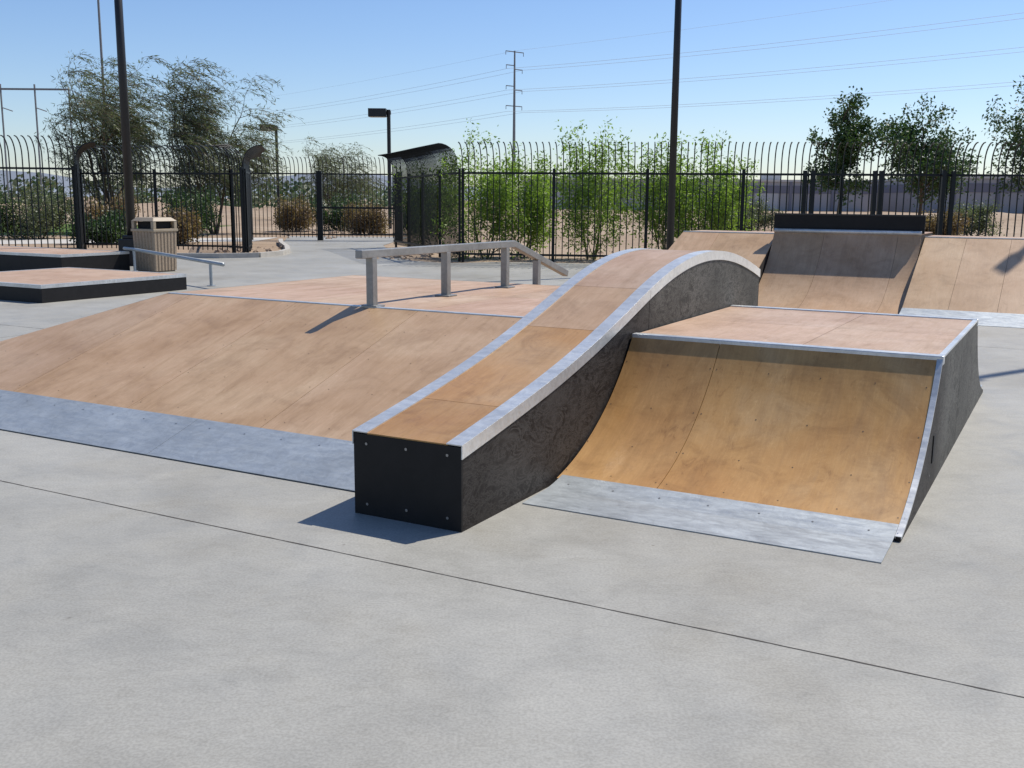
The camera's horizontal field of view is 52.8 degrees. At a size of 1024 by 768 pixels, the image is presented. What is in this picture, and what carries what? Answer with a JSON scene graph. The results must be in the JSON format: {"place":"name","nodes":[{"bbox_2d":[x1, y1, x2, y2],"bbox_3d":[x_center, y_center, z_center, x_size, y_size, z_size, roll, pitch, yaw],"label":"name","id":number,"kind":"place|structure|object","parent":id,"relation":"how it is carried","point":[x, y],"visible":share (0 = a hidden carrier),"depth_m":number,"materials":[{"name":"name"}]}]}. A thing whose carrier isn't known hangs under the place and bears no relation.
{"place":"outdoors","nodes":[
{"label":"outdoors","id":0,"kind":"place"},
{"bbox_2d":[0,223,230,234],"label":"lawn","id":1,"kind":"structure","parent":0,"point":[68,228],"depth_m":47.10,"materials":[{"name":"green plant"}]},
{"bbox_2d":[0,237,277,243],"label":"footpath","id":2,"kind":"structure","parent":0,"point":[44,241],"depth_m":37.57,"materials":[{"name":"concrete"}]},
{"bbox_2d":[0,170,507,200],"bbox_3d":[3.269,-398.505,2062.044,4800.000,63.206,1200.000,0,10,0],"label":"distant hills","id":3,"kind":"structure","parent":0,"point":[26,177],"depth_m":2347.47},
{"bbox_2d":[0,236,1023,767],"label":"concrete slab","id":4,"kind":"structure","parent":0,"point":[134,636],"depth_m":3.95,"materials":[{"name":"grey concrete"}]},
{"bbox_2d":[0,135,82,248],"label":"steel picket fence","id":5,"kind":"object","parent":4,"relation":"on","point":[75,168],"visible":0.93,"depth_m":27.03,"materials":[{"name":"black metal"}]},
{"bbox_2d":[0,246,129,270],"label":"grind ledge","id":6,"kind":"object","parent":4,"relation":"on","point":[13,258],"visible":0.8,"depth_m":21.31,"materials":[{"name":"metal"}]},
{"bbox_2d":[0,267,186,302],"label":"grind ledge","id":7,"kind":"object","parent":4,"relation":"on","point":[49,285],"visible":1,"depth_m":16.78,"materials":[{"name":"wood"}]},
{"bbox_2d":[114,0,134,265],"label":"light pole","id":8,"kind":"object","parent":4,"relation":"on","point":[126,240],"visible":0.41,"depth_m":23.69,"materials":[{"name":"brown metal"}]},
{"bbox_2d":[131,217,177,271],"bbox_3d":[-7.726,-3.023,22.328,0.690,1.160,0.690,6,12,28],"label":"litter bin","id":9,"kind":"object","parent":4,"relation":"on","point":[158,234],"visible":0.95,"depth_m":22.11,"materials":[{"name":"beige concrete"}]},
{"bbox_2d":[123,247,224,285],"bbox_3d":[-6.724,-2.329,20.273,0.158,0.533,5.047,-8,13,-38],"label":"grind rail","id":10,"kind":"object","parent":4,"relation":"on","point":[210,262],"visible":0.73,"depth_m":19.81,"materials":[{"name":"metal"}]},
{"bbox_2d":[0,275,559,490],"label":"skateboard bank ramp","id":11,"kind":"structure","parent":4,"relation":"on","point":[299,380],"depth_m":7.54,"materials":[{"name":"wood"}]},
{"bbox_2d":[355,240,568,306],"bbox_3d":[-0.304,-1.072,9.758,0.150,0.528,3.758,6,12,28],"label":"grind rail","id":12,"kind":"object","parent":11,"relation":"on","point":[370,256],"visible":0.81,"depth_m":9.22,"materials":[{"name":"metal"}]},
{"bbox_2d":[241,156,402,240],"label":"entrance gate","id":13,"kind":"structure","parent":4,"relation":"on","point":[319,199],"depth_m":39.34,"materials":[{"name":"black metal"}]},
{"bbox_2d":[0,267,1023,696],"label":"slab joints","id":14,"kind":"object","parent":4,"relation":"on","point":[534,593],"visible":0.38,"depth_m":4.23,"materials":[{"name":"grey concrete"}]},
{"bbox_2d":[352,248,760,532],"bbox_3d":[0.710,-0.291,7.286,0.658,1.217,5.140,6,12,28],"label":"curved grind box","id":15,"kind":"object","parent":4,"relation":"on","point":[510,416],"visible":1,"depth_m":5.84,"materials":[{"name":"wood"}]},
{"bbox_2d":[666,0,681,249],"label":"light pole","id":16,"kind":"object","parent":4,"relation":"on","point":[673,136],"visible":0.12,"depth_m":22.30,"materials":[{"name":"brown metal"}]},
{"bbox_2d":[668,230,773,282],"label":"bank ramp","id":17,"kind":"structure","parent":4,"relation":"on","point":[754,247],"depth_m":17.20,"materials":[{"name":"wood"}]},
{"bbox_2d":[458,142,1023,261],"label":"steel picket fence","id":18,"kind":"object","parent":4,"relation":"on","point":[942,196],"visible":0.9,"depth_m":25.06,"materials":[{"name":"black metal"}]},
{"bbox_2d":[522,305,982,562],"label":"skateboard quarter ramp","id":19,"kind":"structure","parent":4,"relation":"on","point":[832,432],"depth_m":5.91,"materials":[{"name":"light plywood"},{"name":"galvanised steel"},{"name":"dark painted side panels"}]},
{"bbox_2d":[758,213,932,313],"bbox_3d":[5.032,-1.907,15.949,2.320,1.415,3.637,6,12,28],"label":"quarter pipe","id":20,"kind":"object","parent":4,"relation":"on","point":[854,262],"visible":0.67,"depth_m":16.01,"materials":[{"name":"light plywood"},{"name":"galvanised steel"},{"name":"dark painted panels"}]},
{"bbox_2d":[899,235,1023,327],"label":"bank ramp","id":21,"kind":"structure","parent":4,"relation":"on","point":[981,278],"depth_m":14.78,"materials":[{"name":"light plywood"},{"name":"galvanised steel"},{"name":"dark painted side panels"}]},
{"bbox_2d":[0,197,1023,263],"bbox_3d":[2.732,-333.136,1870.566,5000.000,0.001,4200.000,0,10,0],"label":"ground","id":22,"kind":"structure","parent":0,"point":[268,243],"depth_m":40.32,"materials":[{"name":"beige soil"}]},
{"bbox_2d":[0,174,21,238],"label":"desert shrub","id":23,"kind":"object","parent":22,"relation":"on","point":[3,206],"visible":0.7,"depth_m":38.34,"materials":[{"name":"green plant"}]},
{"bbox_2d":[0,176,73,239],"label":"desert shrub","id":24,"kind":"object","parent":22,"relation":"on","point":[42,218],"visible":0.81,"depth_m":38.67,"materials":[{"name":"green plant"}]},
{"bbox_2d":[0,84,73,203],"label":"frame pylon","id":25,"kind":"object","parent":22,"relation":"on","point":[34,89],"visible":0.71,"depth_m":145.63,"materials":[{"name":"metal"}]},
{"bbox_2d":[61,202,126,244],"bbox_3d":[-13.996,-5.320,35.204,2.347,1.928,2.135,0,10,0],"label":"desert shrub","id":26,"kind":"object","parent":22,"relation":"on","point":[107,227],"visible":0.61,"depth_m":34.74,"materials":[{"name":"green plant"}]},
{"bbox_2d":[97,0,110,198],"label":"communications mast","id":27,"kind":"object","parent":22,"relation":"on","point":[100,34],"depth_m":143.75,"materials":[{"name":"metal"}]},
{"bbox_2d":[84,188,144,228],"bbox_3d":[-15.614,-6.520,40.106,2.550,2.594,2.184,-2,10,-12],"label":"desert shrub","id":28,"kind":"object","parent":22,"relation":"on","point":[98,209],"visible":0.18,"depth_m":39.80,"materials":[{"name":"brown plant"}]},
{"bbox_2d":[34,49,203,214],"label":"mesquite tree","id":29,"kind":"object","parent":22,"relation":"on","point":[106,117],"visible":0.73,"depth_m":44.29,"materials":[{"name":"green plant"}]},
{"bbox_2d":[67,142,248,252],"bbox_3d":[-10.024,-5.144,28.802,5.405,3.016,3.104,0,10,0],"label":"steel picket fence","id":30,"kind":"object","parent":22,"relation":"on","point":[81,149],"visible":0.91,"depth_m":29.40,"materials":[{"name":"black metal"}]},
{"bbox_2d":[146,202,203,243],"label":"desert shrub","id":31,"kind":"object","parent":22,"relation":"on","point":[185,225],"visible":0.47,"depth_m":35.33,"materials":[{"name":"brown plant"}]},
{"bbox_2d":[151,177,223,236],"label":"desert shrub","id":32,"kind":"object","parent":22,"relation":"on","point":[194,207],"visible":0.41,"depth_m":42.15,"materials":[{"name":"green plant"}]},
{"bbox_2d":[144,56,304,233],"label":"mesquite tree","id":33,"kind":"object","parent":22,"relation":"on","point":[194,125],"visible":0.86,"depth_m":44.13,"materials":[{"name":"green plant"}]},
{"bbox_2d":[0,171,452,208],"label":"distant tree line","id":34,"kind":"object","parent":22,"relation":"on","point":[294,188],"visible":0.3,"depth_m":157.82,"materials":[{"name":"green plant"}]},
{"bbox_2d":[177,239,289,257],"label":"planting bed curb","id":35,"kind":"structure","parent":22,"relation":"on","point":[285,250],"depth_m":27.67,"materials":[{"name":"concrete"}]},
{"bbox_2d":[239,145,265,252],"bbox_3d":[-8.043,-5.738,32.218,0.750,3.014,8.015,-2,10,-14],"label":"steel picket fence","id":36,"kind":"object","parent":22,"relation":"on","point":[254,152],"visible":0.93,"depth_m":28.81,"materials":[{"name":"black metal"}]},
{"bbox_2d":[260,124,279,209],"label":"street lamp","id":37,"kind":"object","parent":22,"relation":"on","point":[276,139],"visible":0.32,"depth_m":63.43,"materials":[{"name":"brown metal"}]},
{"bbox_2d":[268,190,316,231],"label":"desert shrub","id":38,"kind":"object","parent":22,"relation":"on","point":[301,219],"visible":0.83,"depth_m":48.82,"materials":[{"name":"brown plant"}]},
{"bbox_2d":[308,190,363,230],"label":"desert shrub","id":39,"kind":"object","parent":22,"relation":"on","point":[335,203],"visible":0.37,"depth_m":51.12,"materials":[{"name":"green plant"}]},
{"bbox_2d":[297,136,387,206],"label":"mesquite tree","id":40,"kind":"object","parent":22,"relation":"on","point":[351,185],"visible":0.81,"depth_m":69.64,"materials":[{"name":"green plant"}]},
{"bbox_2d":[338,199,392,233],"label":"desert shrub","id":41,"kind":"object","parent":22,"relation":"on","point":[373,226],"visible":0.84,"depth_m":45.96,"materials":[{"name":"brown plant"}]},
{"bbox_2d":[368,108,391,228],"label":"street lamp","id":42,"kind":"object","parent":22,"relation":"on","point":[378,112],"visible":0.97,"depth_m":54.46,"materials":[{"name":"brown metal"}]},
{"bbox_2d":[386,196,417,229],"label":"desert shrub","id":43,"kind":"object","parent":22,"relation":"on","point":[405,220],"visible":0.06,"depth_m":46.77,"materials":[{"name":"green plant"}]},
{"bbox_2d":[200,228,612,260],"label":"rocks","id":44,"kind":"object","parent":22,"relation":"on","point":[422,256],"visible":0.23,"depth_m":30.58,"materials":[{"name":"stone"}]},
{"bbox_2d":[378,143,460,261],"bbox_3d":[-2.811,-5.322,30.189,0.684,2.995,8.092,-3,11,-18],"label":"shelter","id":45,"kind":"object","parent":22,"relation":"on","point":[427,191],"visible":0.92,"depth_m":29.68,"materials":[{"name":"black metal"}]},
{"bbox_2d":[387,156,473,244],"bbox_3d":[-2.495,-6.020,33.983,2.625,3.585,2.850,8,12,35],"label":"palo verde shrub","id":46,"kind":"object","parent":22,"relation":"on","point":[441,201],"visible":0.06,"depth_m":33.79,"materials":[{"name":"green plant"}]},
{"bbox_2d":[429,118,538,259],"bbox_3d":[-0.743,-5.105,28.204,3.086,4.076,3.154,0,10,0],"label":"palo verde shrub","id":47,"kind":"object","parent":22,"relation":"on","point":[481,194],"visible":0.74,"depth_m":27.78,"materials":[{"name":"green plant"}]},
{"bbox_2d":[505,50,523,191],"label":"utility pole","id":48,"kind":"object","parent":22,"relation":"on","point":[514,106],"visible":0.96,"depth_m":290.15,"materials":[{"name":"metal"}]},
{"bbox_2d":[163,0,1023,147],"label":"power lines","id":49,"kind":"object","parent":48,"relation":"attached to","point":[685,78],"visible":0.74,"depth_m":237.95,"materials":[{"name":"metal"}]},
{"bbox_2d":[482,148,561,256],"bbox_3d":[0.354,-5.048,28.922,2.908,3.132,2.137,-5,12,-28],"label":"palo verde shrub","id":50,"kind":"object","parent":22,"relation":"on","point":[541,189],"visible":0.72,"depth_m":28.73,"materials":[{"name":"green plant"}]},
{"bbox_2d":[544,115,643,259],"bbox_3d":[2.273,-5.063,28.006,2.791,4.200,2.612,-4,11,-23],"label":"palo verde shrub","id":51,"kind":"object","parent":22,"relation":"on","point":[571,218],"visible":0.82,"depth_m":27.80,"materials":[{"name":"green plant"}]},
{"bbox_2d":[616,131,718,249],"bbox_3d":[4.295,-5.073,28.004,3.206,3.558,2.543,-3,11,-20],"label":"palo verde shrub","id":52,"kind":"object","parent":22,"relation":"on","point":[663,201],"visible":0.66,"depth_m":27.71,"materials":[{"name":"green plant"}]},
{"bbox_2d":[523,180,871,211],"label":"walls","id":53,"kind":"structure","parent":22,"relation":"on","point":[816,198],"depth_m":179.00,"materials":[{"name":"grey concrete"}]},
{"bbox_2d":[548,192,777,208],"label":"dock doors","id":54,"kind":"structure","parent":53,"relation":"attached to","point":[775,201],"depth_m":179.03,"materials":[{"name":"grey metal"}]},
{"bbox_2d":[522,178,871,210],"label":"parapet and pilasters","id":55,"kind":"structure","parent":53,"relation":"attached to","point":[790,195],"depth_m":178.42,"materials":[{"name":"grey concrete"}]},
{"bbox_2d":[570,175,779,179],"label":"roof units","id":56,"kind":"object","parent":55,"relation":"on","point":[770,177],"visible":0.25,"depth_m":186.28},
{"bbox_2d":[660,127,765,241],"bbox_3d":[5.437,-5.171,28.237,3.008,3.661,3.154,0,10,0],"label":"palo verde shrub","id":57,"kind":"object","parent":22,"relation":"on","point":[722,202],"visible":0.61,"depth_m":27.79,"materials":[{"name":"green plant"}]},
{"bbox_2d":[709,205,760,230],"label":"desert shrub","id":58,"kind":"object","parent":22,"relation":"on","point":[748,214],"visible":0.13,"depth_m":43.82,"materials":[{"name":"green plant"}]},
{"bbox_2d":[737,196,782,229],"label":"desert shrub","id":59,"kind":"object","parent":22,"relation":"on","point":[762,219],"visible":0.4,"depth_m":58.66,"materials":[{"name":"green plant"}]},
{"bbox_2d":[803,85,892,213],"bbox_3d":[12.489,-8.048,38.626,2.832,5.830,2.822,0,10,0],"label":"young tree","id":60,"kind":"object","parent":22,"relation":"on","point":[850,131],"visible":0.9,"depth_m":38.14,"materials":[{"name":"green plant"}]},
{"bbox_2d":[863,93,983,214],"bbox_3d":[15.271,-8.012,38.508,4.552,5.824,4.311,0,10,0],"label":"young tree","id":61,"kind":"object","parent":22,"relation":"on","point":[908,134],"visible":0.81,"depth_m":38.45,"materials":[{"name":"green plant"}]},
{"bbox_2d":[915,206,975,235],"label":"desert shrub","id":62,"kind":"object","parent":22,"relation":"on","point":[954,225],"visible":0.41,"depth_m":43.06,"materials":[{"name":"green plant"}]},
{"bbox_2d":[870,178,1023,213],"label":"walls","id":63,"kind":"structure","parent":22,"relation":"on","point":[963,197],"depth_m":169.36,"materials":[{"name":"grey concrete"}]},
{"bbox_2d":[885,176,1023,211],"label":"parapet and pilasters","id":64,"kind":"structure","parent":63,"relation":"attached to","point":[999,194],"depth_m":168.68,"materials":[{"name":"grey concrete"}]},
{"bbox_2d":[953,199,1008,236],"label":"desert shrub","id":65,"kind":"object","parent":22,"relation":"on","point":[982,219],"visible":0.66,"depth_m":49.12,"materials":[{"name":"green plant"}]},
{"bbox_2d":[980,75,1023,198],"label":"young tree","id":66,"kind":"object","parent":22,"relation":"on","point":[1018,128],"visible":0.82,"depth_m":31.66,"materials":[{"name":"green plant"}]},
{"bbox_2d":[0,203,1023,230],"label":"desert terrain berm","id":67,"kind":"structure","parent":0,"point":[1004,222],"depth_m":73.69,"materials":[{"name":"brown soil"}]},
{"bbox_2d":[0,0,1023,193],"label":"sky","id":68,"kind":"structure","parent":0,"point":[312,46],"materials":[{"name":"blue"}]}
]}

